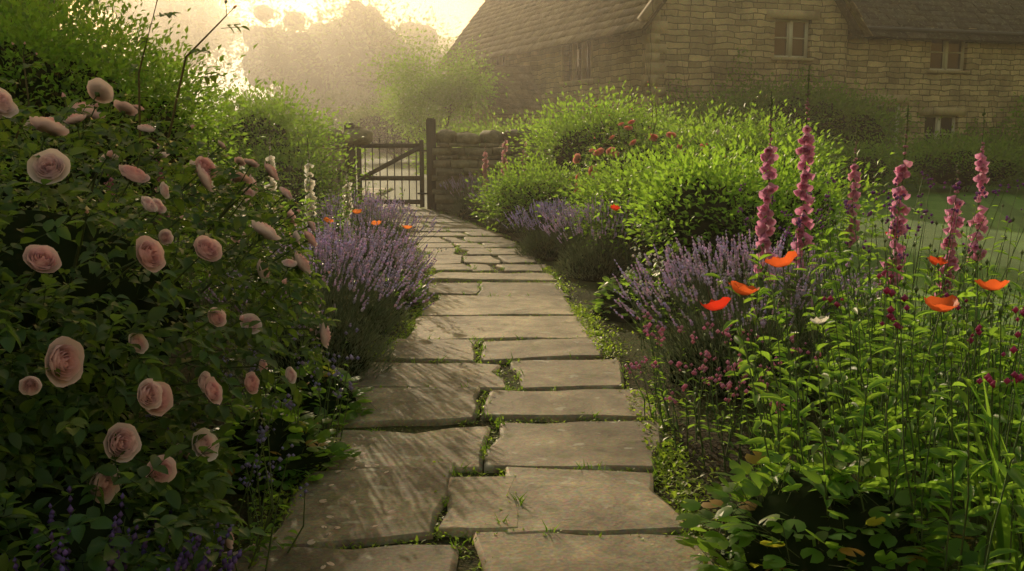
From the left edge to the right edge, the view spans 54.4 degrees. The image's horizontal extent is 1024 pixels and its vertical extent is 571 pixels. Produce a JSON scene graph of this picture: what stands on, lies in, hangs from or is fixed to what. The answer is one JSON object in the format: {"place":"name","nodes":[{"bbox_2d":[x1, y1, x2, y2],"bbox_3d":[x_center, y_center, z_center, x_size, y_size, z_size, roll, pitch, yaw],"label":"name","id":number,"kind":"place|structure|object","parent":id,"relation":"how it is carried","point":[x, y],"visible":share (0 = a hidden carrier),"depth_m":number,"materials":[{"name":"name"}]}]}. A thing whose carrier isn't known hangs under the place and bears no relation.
{"place":"outdoors","nodes":[
{"label":"outdoors","id":0,"kind":"place"},
{"bbox_2d":[60,0,484,121],"label":"sky","id":1,"kind":"structure","parent":0,"point":[463,9],"materials":[{"name":"white"}]},
{"bbox_2d":[226,188,717,570],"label":"flagstone path","id":2,"kind":"structure","parent":0,"point":[616,506],"depth_m":4.17,"materials":[{"name":"beige stone"}]},
{"bbox_2d":[212,452,473,568],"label":"fallen rose petals","id":3,"kind":"object","parent":2,"relation":"on","point":[310,542],"visible":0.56,"depth_m":3.47,"materials":[{"name":"pink plant"}]},
{"bbox_2d":[344,118,435,210],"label":"garden gate","id":4,"kind":"structure","parent":2,"relation":"on","point":[430,141],"depth_m":16.36,"materials":[{"name":"brown wood"}]},
{"bbox_2d":[217,187,709,570],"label":"joint","id":5,"kind":"object","parent":2,"relation":"on","point":[497,423],"depth_m":4.64,"materials":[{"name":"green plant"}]},
{"bbox_2d":[98,213,1023,570],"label":"earth beds","id":6,"kind":"object","parent":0,"point":[632,345],"visible":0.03,"depth_m":5.02,"materials":[{"name":"brown soil"}]},
{"bbox_2d":[0,130,58,207],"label":"shrub","id":7,"kind":"object","parent":6,"relation":"on","point":[7,171],"visible":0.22,"depth_m":6.69,"materials":[{"name":"green plant"}]},
{"bbox_2d":[0,0,229,164],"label":"shrub","id":8,"kind":"object","parent":6,"relation":"on","point":[112,21],"visible":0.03,"depth_m":11.78,"materials":[{"name":"green plant"}]},
{"bbox_2d":[6,485,241,570],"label":"flower spikes","id":9,"kind":"object","parent":6,"relation":"on","point":[183,562],"visible":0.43,"depth_m":2.18,"materials":[{"name":"purple plant"}]},
{"bbox_2d":[0,338,266,570],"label":"rose bush","id":10,"kind":"object","parent":6,"relation":"on","point":[21,520],"visible":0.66,"depth_m":2.32,"materials":[{"name":"green plant"}]},
{"bbox_2d":[0,0,266,219],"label":"shrub","id":11,"kind":"object","parent":6,"relation":"on","point":[56,76],"visible":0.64,"depth_m":8.89,"materials":[{"name":"green plant"}]},
{"bbox_2d":[0,0,340,523],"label":"rose bush","id":12,"kind":"object","parent":6,"relation":"on","point":[113,298],"visible":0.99,"depth_m":2.98,"materials":[{"name":"green plant"}]},
{"bbox_2d":[142,400,308,570],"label":"flower spikes","id":13,"kind":"object","parent":6,"relation":"on","point":[261,541],"visible":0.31,"depth_m":3.19,"materials":[{"name":"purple plant"}]},
{"bbox_2d":[105,166,361,307],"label":"flowering plants","id":14,"kind":"object","parent":6,"relation":"on","point":[204,276],"visible":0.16,"depth_m":8.23,"materials":[{"name":"green plant"}]},
{"bbox_2d":[165,65,361,194],"bbox_3d":[-3.690,-1.975,14.132,3.542,2.241,3.072,0,9,0],"label":"shrub","id":15,"kind":"object","parent":6,"relation":"on","point":[257,126],"visible":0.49,"depth_m":13.54,"materials":[{"name":"green plant"}]},
{"bbox_2d":[199,311,359,442],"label":"flower stalks","id":16,"kind":"object","parent":6,"relation":"on","point":[293,405],"visible":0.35,"depth_m":4.36,"materials":[{"name":"green plant"}]},
{"bbox_2d":[208,398,361,495],"bbox_3d":[-0.995,0.613,4.061,0.697,0.308,0.705,4,10,22],"label":"geranium mound","id":17,"kind":"object","parent":6,"relation":"on","point":[310,449],"visible":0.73,"depth_m":3.92,"materials":[{"name":"green plant"}]},
{"bbox_2d":[189,118,381,230],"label":"shrub","id":18,"kind":"object","parent":6,"relation":"on","point":[282,164],"visible":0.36,"depth_m":12.33,"materials":[{"name":"green plant"}]},
{"bbox_2d":[242,362,376,428],"bbox_3d":[-0.973,0.509,4.784,0.656,0.284,0.661,-5,10,-27],"label":"geranium mound","id":19,"kind":"object","parent":6,"relation":"on","point":[309,397],"visible":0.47,"depth_m":4.70,"materials":[{"name":"green plant"}]},
{"bbox_2d":[187,230,434,383],"bbox_3d":[-1.083,0.104,5.564,1.345,0.834,1.419,0,9,0],"label":"lavender","id":20,"kind":"object","parent":6,"relation":"on","point":[354,347],"visible":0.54,"depth_m":5.50,"materials":[{"name":"purple plant"}]},
{"bbox_2d":[217,170,409,251],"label":"flowering plants","id":21,"kind":"object","parent":6,"relation":"on","point":[302,192],"visible":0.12,"depth_m":10.81,"materials":[{"name":"green plant"}]},
{"bbox_2d":[104,123,527,291],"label":"foxgloves","id":22,"kind":"object","parent":6,"relation":"on","point":[308,165],"visible":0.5,"depth_m":8.80,"materials":[{"name":"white plant"}]},
{"bbox_2d":[246,218,436,341],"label":"lavender","id":23,"kind":"object","parent":6,"relation":"on","point":[381,243],"visible":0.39,"depth_m":6.59,"materials":[{"name":"purple plant"}]},
{"bbox_2d":[296,188,409,259],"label":"lavender","id":24,"kind":"object","parent":6,"relation":"on","point":[329,203],"visible":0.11,"depth_m":10.54,"materials":[{"name":"purple plant"}]},
{"bbox_2d":[303,191,443,275],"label":"lavender","id":25,"kind":"object","parent":6,"relation":"on","point":[394,215],"visible":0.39,"depth_m":9.36,"materials":[{"name":"purple plant"}]},
{"bbox_2d":[354,271,424,315],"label":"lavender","id":26,"kind":"object","parent":6,"relation":"on","point":[417,293],"visible":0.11,"depth_m":7.55,"materials":[{"name":"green plant"}]},
{"bbox_2d":[335,247,446,305],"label":"lavender","id":27,"kind":"object","parent":6,"relation":"on","point":[423,253],"visible":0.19,"depth_m":7.62,"materials":[{"name":"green plant"}]},
{"bbox_2d":[439,172,497,219],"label":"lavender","id":28,"kind":"object","parent":6,"relation":"on","point":[463,211],"visible":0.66,"depth_m":15.14,"materials":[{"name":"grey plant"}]},
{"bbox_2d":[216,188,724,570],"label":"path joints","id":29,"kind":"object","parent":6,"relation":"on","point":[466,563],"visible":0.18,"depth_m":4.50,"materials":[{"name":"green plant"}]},
{"bbox_2d":[220,266,728,568],"bbox_3d":[-0.065,0.414,5.997,2.081,0.093,7.321,0,9,0],"label":"ground cover","id":30,"kind":"object","parent":6,"relation":"on","point":[580,313],"visible":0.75,"depth_m":4.15,"materials":[{"name":"green plant"}]},
{"bbox_2d":[467,176,530,232],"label":"lavender","id":31,"kind":"object","parent":6,"relation":"on","point":[502,228],"visible":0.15,"depth_m":13.25,"materials":[{"name":"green plant"}]},
{"bbox_2d":[461,142,600,237],"bbox_3d":[0.367,-1.168,12.348,2.032,1.216,2.176,0,9,0],"label":"green mound","id":32,"kind":"object","parent":6,"relation":"on","point":[509,192],"visible":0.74,"depth_m":12.04,"materials":[{"name":"green plant"}]},
{"bbox_2d":[496,195,597,260],"bbox_3d":[0.469,-0.629,10.650,1.129,0.673,1.135,-6,11,-34],"label":"catmint","id":33,"kind":"object","parent":6,"relation":"on","point":[541,248],"visible":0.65,"depth_m":10.51,"materials":[{"name":"purple plant"}]},
{"bbox_2d":[527,193,669,281],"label":"lavender","id":34,"kind":"object","parent":6,"relation":"on","point":[586,262],"visible":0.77,"depth_m":9.08,"materials":[{"name":"purple plant"}]},
{"bbox_2d":[500,76,711,194],"bbox_3d":[1.474,-2.043,14.790,3.335,2.170,2.780,0,9,0],"label":"shrub","id":35,"kind":"object","parent":6,"relation":"on","point":[575,136],"visible":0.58,"depth_m":14.36,"materials":[{"name":"green plant"}]},
{"bbox_2d":[534,135,732,268],"bbox_3d":[1.397,-0.793,9.610,2.361,1.339,2.229,0,9,0],"label":"green mound","id":36,"kind":"object","parent":6,"relation":"on","point":[607,193],"visible":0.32,"depth_m":9.40,"materials":[{"name":"green plant"}]},
{"bbox_2d":[585,268,693,322],"bbox_3d":[0.953,0.051,7.416,0.842,0.357,0.816,0,9,0],"label":"ladys mantle","id":37,"kind":"object","parent":6,"relation":"on","point":[605,302],"visible":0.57,"depth_m":7.25,"materials":[{"name":"green plant"}]},
{"bbox_2d":[567,81,730,201],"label":"rose bush","id":38,"kind":"object","parent":6,"relation":"on","point":[655,138],"visible":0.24,"depth_m":11.00,"materials":[{"name":"green plant"}]},
{"bbox_2d":[324,204,1023,530],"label":"poppies","id":39,"kind":"object","parent":6,"relation":"on","point":[940,305],"visible":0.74,"depth_m":3.41,"materials":[{"name":"orange plant"}]},
{"bbox_2d":[620,247,758,353],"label":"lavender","id":40,"kind":"object","parent":6,"relation":"on","point":[640,330],"visible":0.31,"depth_m":6.40,"materials":[{"name":"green plant"}]},
{"bbox_2d":[625,312,822,472],"bbox_3d":[0.955,0.439,4.450,0.774,0.530,1.200,-3,10,-20],"label":"flowering plant","id":41,"kind":"object","parent":6,"relation":"on","point":[666,398],"visible":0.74,"depth_m":4.45,"materials":[{"name":"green plant"}]},
{"bbox_2d":[610,229,887,402],"bbox_3d":[1.301,0.111,5.461,1.549,0.853,1.571,0,9,0],"label":"lavender","id":42,"kind":"object","parent":6,"relation":"on","point":[711,344],"visible":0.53,"depth_m":5.28,"materials":[{"name":"purple plant"}]},
{"bbox_2d":[584,101,921,309],"bbox_3d":[1.773,-0.590,7.522,2.409,1.600,2.405,0,9,0],"label":"yellow green shrub","id":43,"kind":"object","parent":6,"relation":"on","point":[687,205],"visible":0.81,"depth_m":7.20,"materials":[{"name":"green plant"}]},
{"bbox_2d":[675,450,991,570],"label":"geranium mound","id":44,"kind":"object","parent":6,"relation":"on","point":[783,525],"visible":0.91,"depth_m":2.97,"materials":[{"name":"green plant"}]},
{"bbox_2d":[704,242,1023,570],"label":"green stems","id":45,"kind":"object","parent":6,"relation":"on","point":[950,482],"visible":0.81,"depth_m":3.19,"materials":[{"name":"green plant"}]},
{"bbox_2d":[721,65,1021,405],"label":"hollyhock flowers","id":46,"kind":"object","parent":6,"relation":"on","point":[763,230],"visible":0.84,"depth_m":5.03,"materials":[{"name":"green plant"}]},
{"bbox_2d":[737,166,1023,408],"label":"stems","id":47,"kind":"object","parent":6,"relation":"on","point":[872,192],"visible":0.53,"depth_m":4.97,"materials":[{"name":"green plant"}]},
{"bbox_2d":[793,198,1023,477],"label":"green stems","id":48,"kind":"object","parent":6,"relation":"on","point":[840,312],"visible":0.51,"depth_m":4.14,"materials":[{"name":"green plant"}]},
{"bbox_2d":[822,264,1023,570],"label":"knautia","id":49,"kind":"object","parent":6,"relation":"on","point":[988,377],"visible":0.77,"depth_m":2.87,"materials":[{"name":"green plant"}]},
{"bbox_2d":[934,371,1023,570],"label":"iris leaves","id":50,"kind":"object","parent":6,"relation":"on","point":[1003,528],"visible":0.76,"depth_m":2.69,"materials":[{"name":"green plant"}]},
{"bbox_2d":[157,146,1015,438],"bbox_3d":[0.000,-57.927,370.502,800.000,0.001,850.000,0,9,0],"label":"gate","id":51,"kind":"structure","parent":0,"point":[397,186],"depth_m":29.13,"materials":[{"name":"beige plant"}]},
{"bbox_2d":[0,0,112,26],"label":"tree","id":52,"kind":"object","parent":51,"relation":"on","point":[60,10],"visible":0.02,"depth_m":38.77,"materials":[{"name":"green plant"}]},
{"bbox_2d":[4,0,136,21],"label":"tree","id":53,"kind":"object","parent":51,"relation":"on","point":[95,7],"visible":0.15,"depth_m":26.01,"materials":[{"name":"green plant"}]},
{"bbox_2d":[73,0,270,95],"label":"tree","id":54,"kind":"object","parent":51,"relation":"on","point":[198,19],"visible":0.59,"depth_m":84.63,"materials":[{"name":"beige plant"}]},
{"bbox_2d":[132,127,372,212],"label":"garden wall","id":55,"kind":"structure","parent":51,"relation":"on","point":[365,134],"depth_m":16.18,"materials":[{"name":"stone"}]},
{"bbox_2d":[193,0,341,99],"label":"tree","id":56,"kind":"object","parent":51,"relation":"on","point":[255,63],"visible":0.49,"depth_m":68.77,"materials":[{"name":"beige plant"}]},
{"bbox_2d":[184,78,405,131],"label":"hedge line","id":57,"kind":"object","parent":51,"relation":"on","point":[342,100],"visible":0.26,"depth_m":60.30,"materials":[{"name":"plant"}]},
{"bbox_2d":[273,101,381,175],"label":"hedge line","id":58,"kind":"object","parent":51,"relation":"on","point":[341,142],"depth_m":20.83,"materials":[{"name":"green plant"}]},
{"bbox_2d":[259,0,431,96],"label":"tree","id":59,"kind":"object","parent":51,"relation":"on","point":[321,61],"visible":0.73,"depth_m":66.15,"materials":[{"name":"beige plant"}]},
{"bbox_2d":[299,12,446,105],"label":"tree","id":60,"kind":"object","parent":51,"relation":"on","point":[371,52],"visible":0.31,"depth_m":65.76,"materials":[{"name":"green plant"}]},
{"bbox_2d":[322,93,446,129],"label":"hedge line","id":61,"kind":"object","parent":51,"relation":"on","point":[376,100],"visible":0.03,"depth_m":54.28,"materials":[{"name":"green plant"}]},
{"bbox_2d":[333,92,459,161],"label":"shrub","id":62,"kind":"object","parent":51,"relation":"on","point":[364,119],"visible":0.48,"depth_m":38.65,"materials":[{"name":"green plant"}]},
{"bbox_2d":[383,3,468,104],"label":"tree","id":63,"kind":"object","parent":51,"relation":"on","point":[422,27],"visible":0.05,"depth_m":73.97,"materials":[{"name":"green plant"}]},
{"bbox_2d":[341,19,512,170],"bbox_3d":[-2.414,-5.632,29.703,4.976,4.649,4.472,0,9,0],"label":"small tree","id":64,"kind":"object","parent":51,"relation":"on","point":[447,93],"visible":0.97,"depth_m":29.03,"materials":[{"name":"green plant"}]},
{"bbox_2d":[415,0,459,53],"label":"tree","id":65,"kind":"object","parent":51,"relation":"on","point":[443,43],"visible":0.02,"depth_m":105.46,"materials":[{"name":"green plant"}]},
{"bbox_2d":[391,107,535,179],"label":"hedge","id":66,"kind":"object","parent":51,"relation":"on","point":[481,129],"visible":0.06,"depth_m":23.54,"materials":[{"name":"green plant"}]},
{"bbox_2d":[472,93,496,129],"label":"porch front wall","id":67,"kind":"structure","parent":51,"relation":"on","point":[484,111],"depth_m":32.26,"materials":[{"name":"stone"}]},
{"bbox_2d":[497,115,543,131],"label":"porch side wall","id":68,"kind":"structure","parent":67,"relation":"attached to","point":[504,117],"depth_m":30.83,"materials":[{"name":"beige stone"}]},
{"bbox_2d":[650,0,847,118],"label":"stone wall","id":69,"kind":"structure","parent":0,"point":[721,31],"depth_m":25.17,"materials":[{"name":"beige stone"}]},
{"bbox_2d":[641,10,667,116],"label":"cottage quoins","id":70,"kind":"object","parent":69,"relation":"attached to","point":[654,26],"visible":0.41,"depth_m":24.51,"materials":[{"name":"beige stone"}]},
{"bbox_2d":[643,44,824,116],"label":"climbing plant","id":71,"kind":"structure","parent":69,"relation":"attached to","point":[740,74],"depth_m":25.09,"materials":[{"name":"green plant"}]},
{"bbox_2d":[637,0,864,29],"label":"roof edge","id":72,"kind":"object","parent":69,"relation":"attached to","point":[648,10],"visible":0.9,"depth_m":24.02,"materials":[{"name":"beige stone"}]},
{"bbox_2d":[767,9,820,60],"bbox_3d":[7.236,-6.459,25.752,1.600,1.270,0.240,-3,10,-20],"label":"gable window","id":73,"kind":"structure","parent":69,"relation":"in","point":[791,41],"depth_m":25.81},
{"bbox_2d":[834,0,872,39],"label":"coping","id":74,"kind":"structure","parent":69,"relation":"attached to","point":[855,31],"depth_m":25.99,"materials":[{"name":"beige stone"}]},
{"bbox_2d":[680,176,1023,437],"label":"lawn","id":75,"kind":"structure","parent":0,"point":[937,204],"depth_m":13.18,"materials":[{"name":"green plant"}]},
{"bbox_2d":[452,93,584,175],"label":"hedge","id":76,"kind":"object","parent":75,"relation":"on","point":[516,126],"visible":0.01,"depth_m":20.28,"materials":[{"name":"green plant"}]},
{"bbox_2d":[447,30,650,131],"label":"stone wall","id":77,"kind":"structure","parent":75,"relation":"on","point":[616,58],"depth_m":27.24,"materials":[{"name":"beige stone"}]},
{"bbox_2d":[463,64,547,115],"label":"porch roof","id":78,"kind":"structure","parent":77,"relation":"attached to","point":[522,92],"depth_m":31.18,"materials":[{"name":"brown stone"}]},
{"bbox_2d":[464,40,593,121],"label":"windows","id":79,"kind":"structure","parent":77,"relation":"in","point":[581,62],"depth_m":28.83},
{"bbox_2d":[438,0,666,68],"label":"roof","id":80,"kind":"structure","parent":77,"relation":"on","point":[505,28],"depth_m":31.53,"materials":[{"name":"brown stone"}]},
{"bbox_2d":[432,128,725,211],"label":"garden wall","id":81,"kind":"structure","parent":75,"relation":"on","point":[449,162],"depth_m":16.16,"materials":[{"name":"stone"}]},
{"bbox_2d":[581,103,728,132],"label":"hedge","id":82,"kind":"object","parent":75,"relation":"on","point":[667,121],"visible":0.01,"depth_m":19.19,"materials":[{"name":"green plant"}]},
{"bbox_2d":[626,71,797,131],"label":"shrub","id":83,"kind":"object","parent":75,"relation":"on","point":[720,112],"visible":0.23,"depth_m":22.64,"materials":[{"name":"green plant"}]},
{"bbox_2d":[627,91,849,205],"bbox_3d":[3.101,-1.566,12.827,2.949,1.850,3.011,8,12,42],"label":"shrub","id":84,"kind":"object","parent":75,"relation":"on","point":[753,132],"visible":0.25,"depth_m":12.42,"materials":[{"name":"green plant"}]},
{"bbox_2d":[691,108,814,168],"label":"shrub","id":85,"kind":"object","parent":75,"relation":"on","point":[742,128],"depth_m":20.35,"materials":[{"name":"green plant"}]},
{"bbox_2d":[688,58,886,155],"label":"shrub","id":86,"kind":"object","parent":75,"relation":"on","point":[819,110],"visible":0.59,"depth_m":23.25,"materials":[{"name":"green plant"}]},
{"bbox_2d":[783,115,937,194],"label":"shrub","id":87,"kind":"object","parent":75,"relation":"on","point":[864,156],"visible":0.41,"depth_m":20.29,"materials":[{"name":"green plant"}]},
{"bbox_2d":[803,69,930,169],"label":"shrub","id":88,"kind":"object","parent":75,"relation":"on","point":[878,127],"visible":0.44,"depth_m":23.57,"materials":[{"name":"green plant"}]},
{"bbox_2d":[881,116,1023,192],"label":"shrub","id":89,"kind":"object","parent":75,"relation":"on","point":[945,158],"visible":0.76,"depth_m":21.01,"materials":[{"name":"green plant"}]},
{"bbox_2d":[890,118,1023,185],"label":"shrub","id":90,"kind":"object","parent":75,"relation":"on","point":[990,139],"visible":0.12,"depth_m":23.85,"materials":[{"name":"green plant"}]},
{"bbox_2d":[992,128,1023,192],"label":"shrub","id":91,"kind":"object","parent":75,"relation":"on","point":[1020,166],"visible":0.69,"depth_m":20.78,"materials":[{"name":"green plant"}]},
{"bbox_2d":[994,92,1023,147],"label":"shrub","id":92,"kind":"object","parent":75,"relation":"on","point":[1021,119],"visible":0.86,"depth_m":23.85,"materials":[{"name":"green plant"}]},
{"label":"cottage","id":93,"kind":"object","parent":75,"relation":"on","visible":0},
{"bbox_2d":[847,0,1023,43],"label":"roof eave","id":94,"kind":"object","parent":93,"relation":"attached to","point":[995,15],"depth_m":28.08,"materials":[{"name":"wood"}]},
{"bbox_2d":[847,26,1023,38],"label":"roof gutter","id":95,"kind":"object","parent":93,"relation":"attached to","point":[925,30],"visible":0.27,"depth_m":27.37,"materials":[{"name":"grey metal"}]},
{"bbox_2d":[867,28,975,175],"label":"windows","id":96,"kind":"structure","parent":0,"point":[947,57],"depth_m":28.22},
{"bbox_2d":[845,38,1023,175],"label":"stone wall","id":97,"kind":"structure","parent":0,"point":[995,77],"depth_m":28.14,"materials":[{"name":"beige stone"}]}
]}

